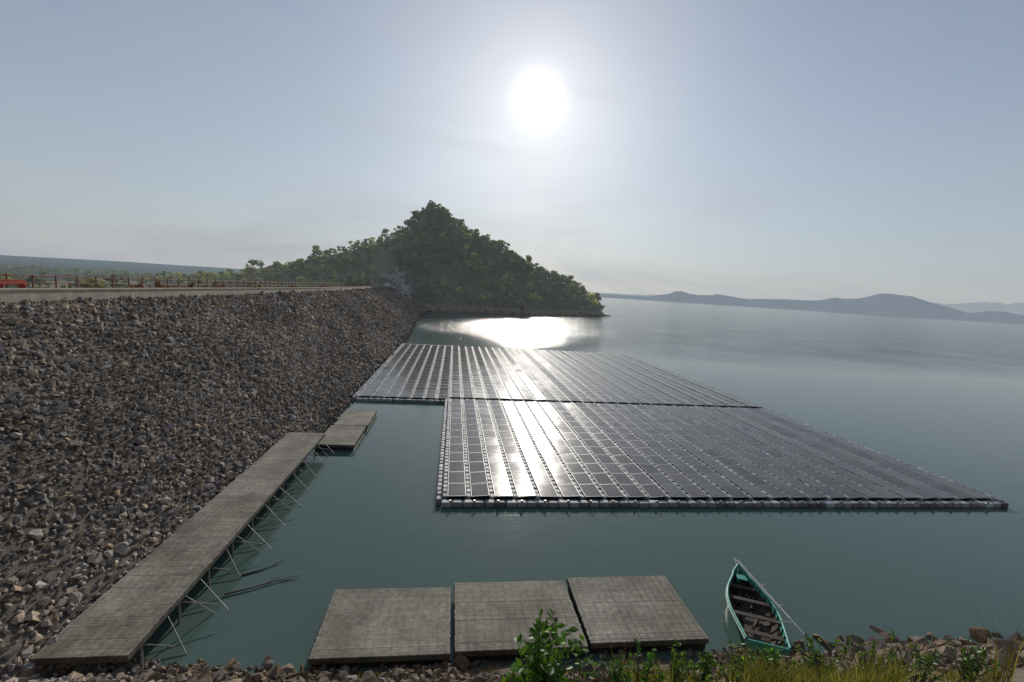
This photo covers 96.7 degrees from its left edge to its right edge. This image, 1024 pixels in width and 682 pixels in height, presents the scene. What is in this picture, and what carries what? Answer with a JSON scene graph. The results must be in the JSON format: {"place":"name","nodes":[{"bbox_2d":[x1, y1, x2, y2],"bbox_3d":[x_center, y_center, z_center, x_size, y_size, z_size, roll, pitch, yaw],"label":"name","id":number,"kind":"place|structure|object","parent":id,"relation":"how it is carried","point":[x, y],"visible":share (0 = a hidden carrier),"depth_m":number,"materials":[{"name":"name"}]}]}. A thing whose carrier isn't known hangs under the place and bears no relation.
{"place":"outdoors","nodes":[
{"label":"outdoors","id":0,"kind":"place"},
{"bbox_2d":[0,255,245,287],"bbox_3d":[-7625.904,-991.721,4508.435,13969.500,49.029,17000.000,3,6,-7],"label":"downstream ground","id":1,"kind":"structure","parent":0,"point":[84,264],"depth_m":1606.19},
{"bbox_2d":[0,264,266,287],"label":"valley forest","id":2,"kind":"object","parent":1,"relation":"on","point":[113,272],"visible":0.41,"depth_m":252.76,"materials":[{"name":"green plant"}]},
{"bbox_2d":[0,288,413,680],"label":"dam slope","id":3,"kind":"structure","parent":0,"point":[44,671],"depth_m":20.93,"materials":[{"name":"grey stone"}]},
{"bbox_2d":[0,287,431,681],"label":"riprap rocks","id":4,"kind":"object","parent":3,"relation":"on","point":[388,303],"visible":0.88,"depth_m":25.17,"materials":[{"name":"grey stone"}]},
{"bbox_2d":[5,208,605,315],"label":"hill","id":5,"kind":"structure","parent":0,"point":[382,256],"depth_m":247.37,"materials":[{"name":"green plant"}]},
{"bbox_2d":[136,200,604,310],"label":"hill forest","id":6,"kind":"object","parent":5,"relation":"on","point":[526,266],"visible":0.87,"depth_m":253.69,"materials":[{"name":"green plant"}]},
{"bbox_2d":[366,268,412,293],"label":"rock cut","id":7,"kind":"object","parent":5,"relation":"on","point":[398,281],"visible":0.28,"depth_m":232.38,"materials":[{"name":"grey stone"}]},
{"bbox_2d":[429,305,608,315],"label":"shore rocks","id":8,"kind":"object","parent":5,"relation":"on","point":[525,311],"visible":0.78,"depth_m":240.50,"materials":[{"name":"grey stone"}]},
{"bbox_2d":[0,0,1023,303],"label":"sky","id":9,"kind":"structure","parent":0,"point":[745,149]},
{"bbox_2d":[115,297,1023,676],"bbox_3d":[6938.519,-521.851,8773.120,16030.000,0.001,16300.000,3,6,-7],"label":"lake water","id":10,"kind":"structure","parent":0,"point":[943,397],"depth_m":24.78,"materials":[{"name":"teal liquid"}]},
{"bbox_2d":[30,432,333,667],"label":"walkway","id":11,"kind":"structure","parent":10,"relation":"in","point":[124,617],"depth_m":16.45,"materials":[{"name":"grey concrete"}]},
{"bbox_2d":[224,574,297,594],"bbox_3d":[-9.734,9.465,17.840,2.590,0.089,0.552,0,7,-28],"label":"driftwood branch","id":12,"kind":"object","parent":10,"relation":"on","point":[254,586],"visible":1,"depth_m":17.49,"materials":[{"name":"brown plant"}]},
{"bbox_2d":[242,561,282,575],"bbox_3d":[-10.231,9.364,18.756,0.185,0.095,1.595,10,9,43],"label":"driftwood branch","id":13,"kind":"object","parent":10,"relation":"on","point":[259,570],"visible":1,"depth_m":18.52,"materials":[{"name":"brown plant"}]},
{"bbox_2d":[315,425,365,450],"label":"floating platform","id":14,"kind":"structure","parent":10,"relation":"on","point":[342,437],"depth_m":33.65,"materials":[{"name":"grey concrete"}]},
{"bbox_2d":[334,409,376,429],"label":"floating platform","id":15,"kind":"structure","parent":10,"relation":"on","point":[356,417],"depth_m":38.76,"materials":[{"name":"grey concrete"}]},
{"bbox_2d":[308,587,450,669],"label":"floating platform","id":16,"kind":"structure","parent":10,"relation":"on","point":[371,628],"depth_m":15.32,"materials":[{"name":"grey concrete"}]},
{"bbox_2d":[454,581,587,661],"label":"floating platform","id":17,"kind":"structure","parent":10,"relation":"on","point":[491,619],"depth_m":16.34,"materials":[{"name":"grey concrete"}]},
{"bbox_2d":[567,576,708,653],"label":"floating platform","id":18,"kind":"structure","parent":10,"relation":"on","point":[647,612],"depth_m":16.70,"materials":[{"name":"grey concrete"}]},
{"bbox_2d":[352,343,1008,507],"bbox_3d":[5.332,5.577,59.813,46.146,0.531,67.540,3,6,-7],"label":"floating solar array","id":19,"kind":"object","parent":10,"relation":"on","point":[587,429],"visible":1,"depth_m":36.86,"materials":[{"name":"black glass"}]},
{"bbox_2d":[726,558,804,655],"bbox_3d":[9.536,10.313,17.833,2.298,0.910,4.833,7,7,13],"label":"rowing boat","id":20,"kind":"object","parent":10,"relation":"on","point":[758,620],"visible":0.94,"depth_m":17.40,"materials":[{"name":"paint"}]},
{"bbox_2d":[252,657,1023,681],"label":"lake bank","id":21,"kind":"structure","parent":0,"point":[1018,675],"depth_m":14.32,"materials":[{"name":"soil"}]},
{"bbox_2d":[308,661,578,681],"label":"grass","id":22,"kind":"structure","parent":21,"relation":"on","point":[377,671],"depth_m":13.93,"materials":[{"name":"green plant"}]},
{"bbox_2d":[501,608,599,681],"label":"leafy shrub","id":23,"kind":"object","parent":21,"relation":"on","point":[542,662],"visible":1,"depth_m":6.81,"materials":[{"name":"green plant"}]},
{"bbox_2d":[91,625,1023,681],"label":"bank rocks","id":24,"kind":"object","parent":21,"relation":"on","point":[276,673],"visible":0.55,"depth_m":13.71,"materials":[{"name":"grey stone"}]},
{"bbox_2d":[592,652,635,681],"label":"leafy shrub","id":25,"kind":"object","parent":21,"relation":"on","point":[616,675],"visible":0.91,"depth_m":8.60,"materials":[{"name":"green plant"}]},
{"bbox_2d":[614,639,668,681],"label":"leafy shrub","id":26,"kind":"object","parent":21,"relation":"on","point":[646,667],"visible":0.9,"depth_m":8.58,"materials":[{"name":"green plant"}]},
{"bbox_2d":[647,638,692,681],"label":"leafy shrub","id":27,"kind":"object","parent":21,"relation":"on","point":[678,664],"visible":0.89,"depth_m":8.67,"materials":[{"name":"green plant"}]},
{"bbox_2d":[683,651,726,681],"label":"leafy shrub","id":28,"kind":"object","parent":21,"relation":"on","point":[705,672],"visible":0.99,"depth_m":8.54,"materials":[{"name":"green plant"}]},
{"bbox_2d":[719,638,752,681],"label":"leafy shrub","id":29,"kind":"object","parent":21,"relation":"on","point":[735,668],"visible":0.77,"depth_m":8.45,"materials":[{"name":"green plant"}]},
{"bbox_2d":[749,642,803,680],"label":"leafy shrub","id":30,"kind":"object","parent":21,"relation":"on","point":[773,656],"visible":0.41,"depth_m":8.39,"materials":[{"name":"green plant"}]},
{"bbox_2d":[794,633,847,677],"bbox_3d":[5.814,5.998,8.375,0.848,0.920,1.071,0,7,-33],"label":"leafy shrub","id":31,"kind":"object","parent":21,"relation":"on","point":[820,656],"visible":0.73,"depth_m":8.38,"materials":[{"name":"green plant"}]},
{"bbox_2d":[639,664,1005,681],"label":"grass","id":32,"kind":"structure","parent":21,"relation":"on","point":[950,675],"depth_m":8.53,"materials":[{"name":"green plant"}]},
{"bbox_2d":[834,637,896,674],"bbox_3d":[6.542,5.943,8.241,0.749,0.927,1.130,3,6,-7],"label":"leafy shrub","id":33,"kind":"object","parent":21,"relation":"on","point":[865,662],"visible":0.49,"depth_m":8.37,"materials":[{"name":"green plant"}]},
{"bbox_2d":[887,628,957,681],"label":"leafy shrub","id":34,"kind":"object","parent":21,"relation":"on","point":[933,657],"visible":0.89,"depth_m":8.02,"materials":[{"name":"green plant"}]},
{"bbox_2d":[946,636,1006,681],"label":"leafy shrub","id":35,"kind":"object","parent":21,"relation":"on","point":[966,660],"visible":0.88,"depth_m":7.89,"materials":[{"name":"green plant"}]},
{"bbox_2d":[962,598,1023,681],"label":"dry weed","id":36,"kind":"object","parent":21,"relation":"on","point":[1008,676],"visible":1,"depth_m":7.36,"materials":[{"name":"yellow plant"}]},
{"bbox_2d":[603,632,931,681],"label":"grass","id":37,"kind":"structure","parent":0,"point":[801,674],"depth_m":7.59,"materials":[{"name":"green plant"}]},
{"bbox_2d":[586,292,1023,314],"bbox_3d":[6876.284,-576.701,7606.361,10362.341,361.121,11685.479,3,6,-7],"label":"lake mountains","id":38,"kind":"structure","parent":0,"point":[1013,308],"depth_m":7500.50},
{"bbox_2d":[600,291,1023,323],"bbox_3d":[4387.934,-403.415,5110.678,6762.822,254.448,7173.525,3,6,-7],"label":"lake mountains","id":39,"kind":"structure","parent":0,"point":[894,305],"depth_m":4743.91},
{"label":"dam crest road","id":40,"kind":"structure","parent":0,"visible":0},
{"bbox_2d":[0,279,26,287],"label":"road barrier","id":41,"kind":"object","parent":40,"relation":"on","point":[19,283],"visible":0.78,"depth_m":31.44,"materials":[{"name":"red plastic"}]},
{"bbox_2d":[0,274,373,287],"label":"crest fence","id":42,"kind":"object","parent":40,"relation":"on","point":[178,284],"visible":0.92,"depth_m":46.27,"materials":[{"name":"metal"}]},
{"bbox_2d":[0,286,390,302],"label":"parapet wall","id":43,"kind":"structure","parent":40,"relation":"on","point":[32,295],"depth_m":32.42,"materials":[{"name":"concrete"}]},
{"bbox_2d":[0,286,372,289],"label":"wall coping","id":44,"kind":"object","parent":43,"relation":"on","point":[144,288],"depth_m":31.78,"materials":[{"name":"concrete"}]},
{"bbox_2d":[125,280,323,291],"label":"bushes","id":45,"kind":"object","parent":40,"relation":"on","point":[157,284],"visible":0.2,"depth_m":40.41,"materials":[{"name":"green plant"}]}
]}

